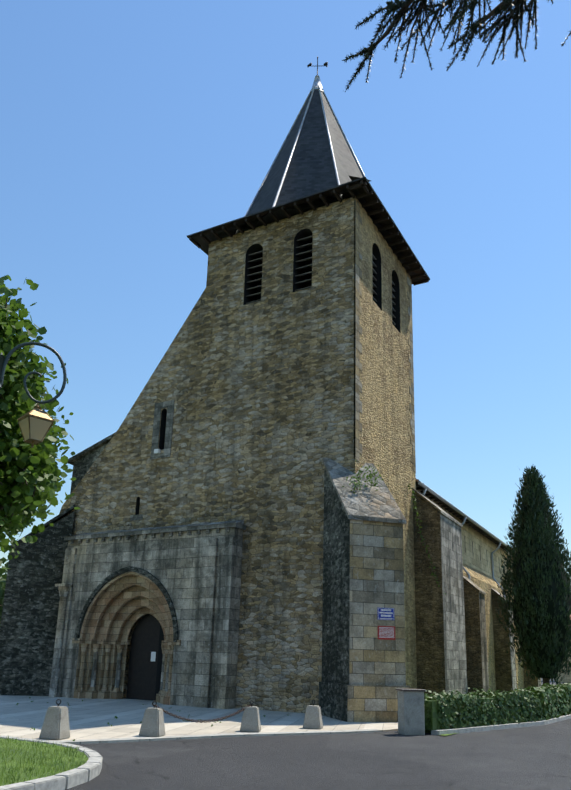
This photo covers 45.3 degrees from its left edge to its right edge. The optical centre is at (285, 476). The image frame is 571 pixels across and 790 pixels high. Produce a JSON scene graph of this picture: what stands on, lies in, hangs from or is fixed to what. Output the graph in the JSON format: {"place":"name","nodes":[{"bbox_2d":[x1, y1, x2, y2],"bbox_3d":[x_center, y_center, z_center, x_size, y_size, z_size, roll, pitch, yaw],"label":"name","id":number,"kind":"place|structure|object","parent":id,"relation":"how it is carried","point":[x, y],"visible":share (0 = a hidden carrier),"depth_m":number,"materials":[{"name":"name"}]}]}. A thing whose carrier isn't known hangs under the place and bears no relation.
{"place":"outdoors","nodes":[
{"label":"outdoors","id":0,"kind":"place"},
{"bbox_2d":[0,275,79,568],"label":"lime tree","id":1,"kind":"object","parent":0,"point":[16,449],"depth_m":10.86,"materials":[{"name":"green plant"}]},
{"bbox_2d":[0,736,88,785],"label":"island grass","id":2,"kind":"structure","parent":0,"point":[21,752],"depth_m":9.30,"materials":[{"name":"green plant"}]},
{"bbox_2d":[0,342,66,403],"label":"bracket","id":3,"kind":"object","parent":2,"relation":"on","point":[3,362],"visible":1,"depth_m":9.63,"materials":[{"name":"black metal"}]},
{"bbox_2d":[17,403,54,447],"bbox_3d":[-3.475,-0.724,9.499,0.377,0.674,0.377,-14,-21,44],"label":"lantern frame","id":4,"kind":"object","parent":3,"relation":"attached to","point":[37,412],"visible":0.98,"depth_m":9.44,"materials":[{"name":"black metal"}]},
{"bbox_2d":[19,417,51,440],"bbox_3d":[-3.478,-0.616,9.470,0.341,0.279,0.341,-14,-21,45],"label":"lantern glass","id":5,"kind":"object","parent":4,"relation":"in","point":[39,428],"visible":0.85,"depth_m":9.38,"materials":[{"name":"white glass"}]},
{"bbox_2d":[68,432,115,493],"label":"side wall","id":6,"kind":"structure","parent":0,"point":[82,462],"depth_m":27.83,"materials":[{"name":"stone"}]},
{"bbox_2d":[0,695,397,743],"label":"forecourt paving","id":7,"kind":"structure","parent":0,"point":[90,718],"depth_m":16.62,"materials":[{"name":"beige concrete"}]},
{"bbox_2d":[0,504,74,695],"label":"wall","id":8,"kind":"structure","parent":7,"relation":"on","point":[29,618],"depth_m":25.35,"materials":[{"name":"stone"}]},
{"bbox_2d":[39,706,69,739],"bbox_3d":[-4.214,4.530,12.572,0.414,0.560,0.414,-2,-15,14],"label":"bollard","id":9,"kind":"object","parent":7,"relation":"on","point":[55,726],"visible":0.96,"depth_m":12.44,"materials":[{"name":"concrete"}]},
{"bbox_2d":[59,288,205,697],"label":"facade wall","id":10,"kind":"structure","parent":7,"relation":"on","point":[124,478],"depth_m":25.84,"materials":[{"name":"stone"}]},
{"bbox_2d":[126,614,163,700],"bbox_3d":[-4.871,6.430,24.485,1.780,3.075,0.095,-7,-17,28],"label":"door","id":11,"kind":"structure","parent":10,"relation":"attached to","point":[145,667],"depth_m":24.48,"materials":[{"name":"brown wood"}]},
{"bbox_2d":[130,400,174,520],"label":"window frames","id":12,"kind":"structure","parent":10,"relation":"attached to","point":[169,405],"depth_m":25.57,"materials":[{"name":"grey stone"}]},
{"bbox_2d":[154,449,160,453],"bbox_3d":[-4.762,-0.929,25.370,0.210,0.150,0.120,-7,-17,28],"label":"floodlight","id":13,"kind":"object","parent":12,"relation":"attached to","point":[156,451],"visible":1,"depth_m":25.33,"materials":[{"name":"white"}]},
{"bbox_2d":[61,528,242,708],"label":"portal building","id":14,"kind":"structure","parent":7,"relation":"on","point":[173,564],"depth_m":23.93,"materials":[{"name":"grey stone"}]},
{"bbox_2d":[72,638,180,704],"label":"portal columns","id":15,"kind":"structure","parent":14,"relation":"attached to","point":[163,695],"depth_m":24.14,"materials":[{"name":"stone"}]},
{"bbox_2d":[80,572,172,641],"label":"archivolts","id":16,"kind":"object","parent":14,"relation":"attached to","point":[112,597],"visible":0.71,"depth_m":24.52,"materials":[{"name":"beige stone"}]},
{"bbox_2d":[75,566,177,641],"bbox_3d":[-5.497,4.408,23.759,4.580,2.570,0.070,-7,-17,28],"label":"hood mould","id":17,"kind":"object","parent":14,"relation":"attached to","point":[155,580],"visible":0.96,"depth_m":23.92,"materials":[{"name":"grey stone"}]},
{"bbox_2d":[49,537,234,708],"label":"pilasters","id":18,"kind":"object","parent":14,"relation":"attached to","point":[205,631],"visible":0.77,"depth_m":22.00,"materials":[{"name":"grey stone"}]},
{"bbox_2d":[64,522,245,543],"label":"portal cornice","id":19,"kind":"structure","parent":14,"relation":"attached to","point":[154,532],"depth_m":23.83,"materials":[{"name":"grey stone"}]},
{"bbox_2d":[74,520,243,535],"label":"cornice","id":20,"kind":"structure","parent":14,"relation":"on","point":[240,521],"depth_m":24.19,"materials":[{"name":"grey stone"}]},
{"bbox_2d":[139,708,165,736],"bbox_3d":[-2.599,4.825,13.426,0.414,0.520,0.414,-1,-15,10],"label":"bollard","id":21,"kind":"object","parent":7,"relation":"on","point":[152,725],"visible":1,"depth_m":13.28,"materials":[{"name":"concrete"}]},
{"bbox_2d":[154,703,251,722],"bbox_3d":[-1.667,4.896,14.130,2.363,0.382,0.066,12,-18,-35],"label":"bollard chain","id":22,"kind":"object","parent":21,"relation":"attached to","point":[212,720],"visible":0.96,"depth_m":14.09,"materials":[{"name":"metal"}]},
{"bbox_2d":[55,729,378,741],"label":"curb","id":23,"kind":"structure","parent":7,"relation":"on","point":[209,735],"depth_m":13.64,"materials":[{"name":"concrete"}]},
{"bbox_2d":[240,706,260,732],"bbox_3d":[-0.744,5.241,14.762,0.414,0.510,0.414,0,-15,6],"label":"bollard","id":24,"kind":"object","parent":7,"relation":"on","point":[250,722],"visible":0.96,"depth_m":14.60,"materials":[{"name":"concrete"}]},
{"bbox_2d":[303,705,322,728],"bbox_3d":[0.642,5.563,15.799,0.413,0.500,0.413,-2,-15,13],"label":"bollard","id":25,"kind":"object","parent":7,"relation":"on","point":[313,718],"visible":1,"depth_m":15.64,"materials":[{"name":"concrete"}]},
{"bbox_2d":[319,458,409,721],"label":"buttress","id":26,"kind":"structure","parent":7,"relation":"on","point":[363,678],"depth_m":18.95,"materials":[{"name":"stone"}]},
{"bbox_2d":[377,607,394,619],"bbox_3d":[2.747,3.758,18.678,0.500,0.330,0.014,6,-16,-15],"label":"blue sign","id":27,"kind":"object","parent":26,"relation":"attached to","point":[385,613],"depth_m":18.67,"materials":[{"name":"blue metal"}]},
{"bbox_2d":[378,626,394,639],"bbox_3d":[2.742,4.247,18.550,0.520,0.360,0.014,6,-16,-15],"label":"notice sign","id":28,"kind":"object","parent":26,"relation":"attached to","point":[386,632],"visible":1,"depth_m":18.55,"materials":[{"name":"red"}]},
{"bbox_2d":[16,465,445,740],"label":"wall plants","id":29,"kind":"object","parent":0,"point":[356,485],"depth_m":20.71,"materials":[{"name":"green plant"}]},
{"bbox_2d":[0,0,570,578],"label":"sky","id":30,"kind":"structure","parent":0,"point":[130,129],"materials":[{"name":"blue"}]},
{"bbox_2d":[191,196,416,712],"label":"church tower","id":31,"kind":"structure","parent":0,"point":[275,422],"depth_m":23.53,"materials":[{"name":"brown stone"}]},
{"bbox_2d":[187,177,429,283],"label":"roof eaves","id":32,"kind":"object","parent":31,"relation":"on","point":[204,244],"depth_m":25.96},
{"bbox_2d":[238,89,391,246],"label":"spire roof","id":33,"kind":"structure","parent":32,"relation":"on","point":[310,170],"depth_m":26.90,"materials":[{"name":"grey stone"}]},
{"bbox_2d":[235,75,365,233],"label":"spire zinc hips","id":34,"kind":"object","parent":33,"relation":"on","point":[316,84],"visible":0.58,"depth_m":28.12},
{"bbox_2d":[307,56,327,74],"bbox_3d":[1.425,-18.135,30.360,0.907,1.300,0.138,1,-15,4],"label":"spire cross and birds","id":35,"kind":"object","parent":34,"relation":"on","point":[324,64],"visible":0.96,"depth_m":30.36},
{"bbox_2d":[187,176,429,285],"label":"eaves rafters","id":36,"kind":"object","parent":31,"relation":"attached to","point":[373,203],"visible":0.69,"depth_m":25.39,"materials":[{"name":"brown wood"}]},
{"bbox_2d":[246,235,395,324],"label":"louvers","id":37,"kind":"object","parent":31,"relation":"in","point":[310,265],"visible":0.38,"depth_m":25.32,"materials":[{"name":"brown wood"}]},
{"bbox_2d":[354,200,415,472],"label":"corner quoins","id":38,"kind":"object","parent":31,"relation":"attached to","point":[358,346],"visible":0.88,"depth_m":23.23,"materials":[{"name":"brown stone"}]},
{"bbox_2d":[65,678,570,789],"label":"road asphalt","id":39,"kind":"structure","parent":0,"point":[532,758],"depth_m":10.81,"materials":[{"name":"grey asphalt"}]},
{"bbox_2d":[0,735,102,789],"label":"island kerb","id":40,"kind":"structure","parent":39,"relation":"on","point":[90,769],"depth_m":8.32,"materials":[{"name":"concrete"}]},
{"bbox_2d":[396,688,425,735],"bbox_3d":[2.832,5.308,15.424,0.560,0.980,0.400,6,-15,-14],"label":"utility box","id":41,"kind":"object","parent":39,"relation":"on","point":[411,719],"visible":1,"depth_m":15.28,"materials":[{"name":"metal"}]},
{"bbox_2d":[425,729,455,735],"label":"churchyard grass","id":42,"kind":"structure","parent":39,"relation":"on","point":[427,731],"depth_m":15.63,"materials":[{"name":"green plant"}]},
{"bbox_2d":[417,490,523,692],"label":"nave wall","id":43,"kind":"structure","parent":39,"relation":"on","point":[478,570],"depth_m":35.34,"materials":[{"name":"grey stone"}]},
{"bbox_2d":[416,479,500,547],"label":"rafter ends","id":44,"kind":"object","parent":43,"relation":"on","point":[417,480],"depth_m":32.30,"materials":[{"name":"brown wood"}]},
{"bbox_2d":[418,481,506,596],"bbox_3d":[10.923,7.165,36.179,0.678,8.370,24.970,-7,-17,28],"label":"rain gutter","id":45,"kind":"object","parent":43,"relation":"attached to","point":[427,488],"visible":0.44,"depth_m":32.31,"materials":[{"name":"grey metal"}]},
{"bbox_2d":[416,479,511,552],"bbox_3d":[10.925,3.132,37.264,0.540,0.220,25.070,-7,-17,28],"label":"roof eave","id":46,"kind":"object","parent":43,"relation":"attached to","point":[477,528],"visible":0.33,"depth_m":32.98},
{"bbox_2d":[464,536,504,571],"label":"wall openings","id":47,"kind":"object","parent":43,"relation":"attached to","point":[480,555],"visible":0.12,"depth_m":36.69,"materials":[{"name":"black"}]},
{"bbox_2d":[463,576,488,695],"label":"buttress","id":48,"kind":"structure","parent":39,"relation":"on","point":[476,639],"depth_m":29.71,"materials":[{"name":"brown stone"}]},
{"bbox_2d":[431,714,570,735],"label":"curb","id":49,"kind":"structure","parent":39,"relation":"on","point":[491,727],"depth_m":17.07,"materials":[{"name":"concrete"}]},
{"bbox_2d":[491,588,516,692],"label":"buttress","id":50,"kind":"structure","parent":39,"relation":"on","point":[505,669],"depth_m":34.72,"materials":[{"name":"stone"}]},
{"bbox_2d":[522,655,540,687],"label":"wall","id":51,"kind":"structure","parent":39,"relation":"on","point":[530,683],"depth_m":40.67,"materials":[{"name":"stone"}]},
{"bbox_2d":[555,615,570,682],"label":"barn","id":52,"kind":"structure","parent":39,"relation":"on","point":[567,678],"depth_m":72.94,"materials":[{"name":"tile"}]},
{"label":"tree wood","id":53,"kind":"object","parent":39,"relation":"on","visible":0},
{"bbox_2d":[0,537,15,623],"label":"tree leaves","id":54,"kind":"object","parent":53,"relation":"on","point":[3,579],"depth_m":55.94,"materials":[{"name":"green plant"}]},
{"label":"tree wood","id":55,"kind":"object","parent":39,"relation":"on","visible":0},
{"bbox_2d":[0,540,13,621],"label":"tree leaves","id":56,"kind":"object","parent":55,"relation":"on","point":[11,542],"visible":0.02,"depth_m":71.06,"materials":[{"name":"green plant"}]},
{"bbox_2d":[412,488,467,696],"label":"buttress","id":57,"kind":"structure","parent":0,"point":[441,662],"depth_m":25.16,"materials":[{"name":"grey stone"}]},
{"bbox_2d":[342,0,570,91],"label":"conifer","id":58,"kind":"object","parent":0,"point":[396,5],"depth_m":5.75,"materials":[{"name":"green plant"}]},
{"bbox_2d":[424,682,570,731],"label":"hedge","id":59,"kind":"object","parent":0,"point":[549,702],"depth_m":17.53,"materials":[{"name":"green plant"}]},
{"bbox_2d":[496,465,570,685],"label":"cypress","id":60,"kind":"object","parent":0,"point":[531,478],"depth_m":28.88,"materials":[{"name":"green plant"}]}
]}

